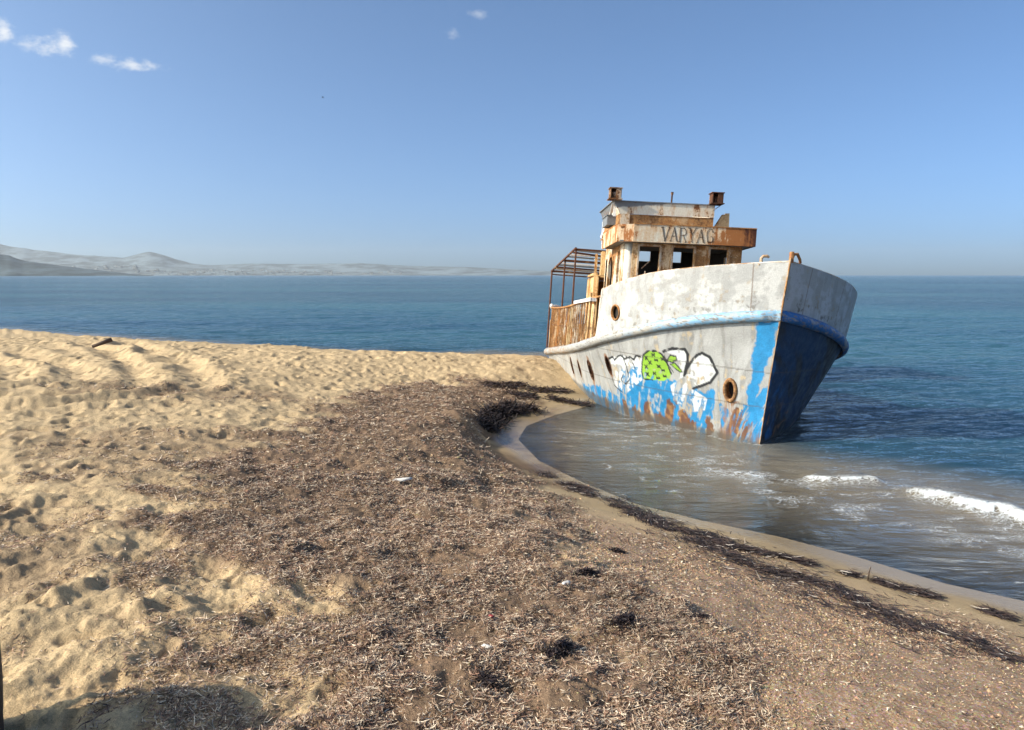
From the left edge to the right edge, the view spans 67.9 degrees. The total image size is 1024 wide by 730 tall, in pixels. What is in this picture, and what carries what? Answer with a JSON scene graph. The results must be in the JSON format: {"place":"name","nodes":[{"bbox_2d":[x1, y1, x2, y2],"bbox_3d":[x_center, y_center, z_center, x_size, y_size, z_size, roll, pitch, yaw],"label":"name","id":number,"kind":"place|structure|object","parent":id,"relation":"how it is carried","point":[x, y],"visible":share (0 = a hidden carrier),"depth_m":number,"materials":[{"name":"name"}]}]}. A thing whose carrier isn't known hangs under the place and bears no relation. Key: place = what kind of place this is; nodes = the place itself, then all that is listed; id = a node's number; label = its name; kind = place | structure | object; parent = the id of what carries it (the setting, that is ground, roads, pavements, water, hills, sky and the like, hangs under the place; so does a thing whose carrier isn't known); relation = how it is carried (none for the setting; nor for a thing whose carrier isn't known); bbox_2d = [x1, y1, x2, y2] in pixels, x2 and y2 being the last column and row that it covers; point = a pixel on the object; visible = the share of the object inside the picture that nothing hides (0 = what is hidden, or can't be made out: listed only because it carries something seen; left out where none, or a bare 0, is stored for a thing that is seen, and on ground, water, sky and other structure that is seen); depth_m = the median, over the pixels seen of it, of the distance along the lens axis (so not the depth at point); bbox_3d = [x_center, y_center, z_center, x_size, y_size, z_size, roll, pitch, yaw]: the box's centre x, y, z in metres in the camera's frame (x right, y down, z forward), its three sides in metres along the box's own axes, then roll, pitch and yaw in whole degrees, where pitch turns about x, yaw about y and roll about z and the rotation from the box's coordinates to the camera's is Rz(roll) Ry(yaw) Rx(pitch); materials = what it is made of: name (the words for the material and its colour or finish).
{"place":"outdoors","nodes":[
{"label":"outdoors","id":0,"kind":"place"},
{"bbox_2d":[0,254,153,275],"bbox_3d":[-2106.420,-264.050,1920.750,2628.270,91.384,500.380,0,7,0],"label":"headland","id":1,"kind":"structure","parent":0,"point":[11,266],"depth_m":1758.33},
{"bbox_2d":[37,262,506,275],"bbox_3d":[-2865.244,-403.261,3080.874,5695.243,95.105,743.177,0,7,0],"label":"hills","id":2,"kind":"structure","parent":0,"point":[129,270],"depth_m":2833.97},
{"bbox_2d":[72,265,402,274],"bbox_3d":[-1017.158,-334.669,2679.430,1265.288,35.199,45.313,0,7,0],"label":"town","id":3,"kind":"object","parent":2,"relation":"on","point":[189,272],"visible":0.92,"depth_m":2679.41},
{"bbox_2d":[0,244,586,274],"bbox_3d":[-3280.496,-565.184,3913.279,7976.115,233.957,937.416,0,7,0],"label":"hills","id":4,"kind":"structure","parent":0,"point":[149,260],"depth_m":3663.92,"materials":[{"name":"grey"}]},
{"bbox_2d":[0,328,1023,729],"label":"beach","id":5,"kind":"structure","parent":0,"point":[30,362],"depth_m":5.66,"materials":[{"name":"beige sand"}]},
{"bbox_2d":[0,646,3,729],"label":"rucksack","id":6,"kind":"object","parent":5,"relation":"on","point":[1,704],"visible":1,"depth_m":2.62,"materials":[{"name":"black fabric"}]},
{"bbox_2d":[92,337,112,347],"bbox_3d":[-8.773,-0.478,16.281,0.408,0.217,0.097,-3,7,-24],"label":"driftwood","id":7,"kind":"object","parent":5,"relation":"on","point":[106,341],"visible":1,"depth_m":16.26,"materials":[{"name":"brown wood"}]},
{"bbox_2d":[392,477,411,481],"bbox_3d":[-0.980,1.010,6.716,0.201,0.030,0.075,-8,2,-11],"label":"cuttlebone","id":8,"kind":"object","parent":5,"relation":"on","point":[403,479],"visible":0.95,"depth_m":6.70,"materials":[{"name":"white"}]},
{"bbox_2d":[0,359,1009,729],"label":"dry seaweed","id":9,"kind":"object","parent":5,"relation":"on","point":[472,719],"visible":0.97,"depth_m":3.82,"materials":[{"name":"brown plant"}]},
{"bbox_2d":[470,663,505,693],"bbox_3d":[-0.108,1.282,3.097,0.170,0.064,0.218,0,7,0],"label":"seaweed clump","id":10,"kind":"object","parent":9,"relation":"on","point":[486,679],"visible":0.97,"depth_m":3.09,"materials":[{"name":"brown plant"}]},
{"bbox_2d":[571,566,602,578],"bbox_3d":[0.441,1.205,4.440,0.249,0.093,0.154,-3,8,-26],"label":"seaweed clump","id":11,"kind":"object","parent":9,"relation":"on","point":[588,571],"visible":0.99,"depth_m":4.41,"materials":[{"name":"black plant"}]},
{"bbox_2d":[604,609,645,634],"bbox_3d":[0.554,1.246,3.698,0.187,0.079,0.245,3,7,22],"label":"seaweed clump","id":12,"kind":"object","parent":9,"relation":"on","point":[623,619],"visible":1,"depth_m":3.68,"materials":[{"name":"brown plant"}]},
{"bbox_2d":[470,396,549,433],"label":"weed bank","id":13,"kind":"structure","parent":5,"relation":"on","point":[499,414],"depth_m":12.42,"materials":[{"name":"black plant"}]},
{"bbox_2d":[478,377,595,407],"bbox_3d":[0.453,0.495,14.493,2.214,0.493,1.487,0,7,0],"label":"stray weed","id":14,"kind":"object","parent":5,"relation":"on","point":[527,394],"visible":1,"depth_m":14.42,"materials":[{"name":"brown plant"}]},
{"bbox_2d":[543,636,581,659],"bbox_3d":[0.227,1.278,3.418,0.130,0.102,0.302,3,8,27],"label":"seaweed clump","id":15,"kind":"object","parent":5,"relation":"on","point":[559,645],"visible":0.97,"depth_m":3.39,"materials":[{"name":"black plant"}]},
{"bbox_2d":[605,545,628,553],"bbox_3d":[0.757,1.327,5.448,0.193,0.081,0.123,-3,7,-25],"label":"seaweed clump","id":16,"kind":"object","parent":5,"relation":"on","point":[617,550],"visible":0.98,"depth_m":5.43,"materials":[{"name":"black plant"}]},
{"bbox_2d":[240,432,1023,729],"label":"shell grit","id":17,"kind":"object","parent":5,"relation":"on","point":[882,636],"visible":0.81,"depth_m":4.13,"materials":[{"name":"beige gravel"}]},
{"bbox_2d":[675,611,720,622],"bbox_3d":[0.959,1.310,3.923,0.274,0.084,0.110,-3,7,-22],"label":"seaweed clump","id":18,"kind":"object","parent":5,"relation":"on","point":[703,614],"visible":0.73,"depth_m":3.92,"materials":[{"name":"brown plant"}]},
{"bbox_2d":[528,469,1023,664],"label":"tide wrack","id":19,"kind":"object","parent":5,"relation":"on","point":[715,541],"visible":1,"depth_m":5.63,"materials":[{"name":"brown plant"}]},
{"bbox_2d":[0,275,1023,599],"bbox_3d":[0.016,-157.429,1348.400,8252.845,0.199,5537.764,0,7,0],"label":"sea","id":20,"kind":"structure","parent":0,"point":[922,379],"depth_m":30.20,"materials":[{"name":"liquid"}]},
{"bbox_2d":[544,187,856,457],"bbox_3d":[3.366,-0.993,15.821,4.552,5.367,11.161,4,3,-4],"label":"fishing boat","id":21,"kind":"object","parent":20,"relation":"on","point":[710,334],"visible":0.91,"depth_m":11.63,"materials":[{"name":"paint"}]},
{"bbox_2d":[0,0,1023,274],"label":"sky","id":22,"kind":"structure","parent":0,"point":[855,137],"materials":[{"name":"blue"}]}
]}

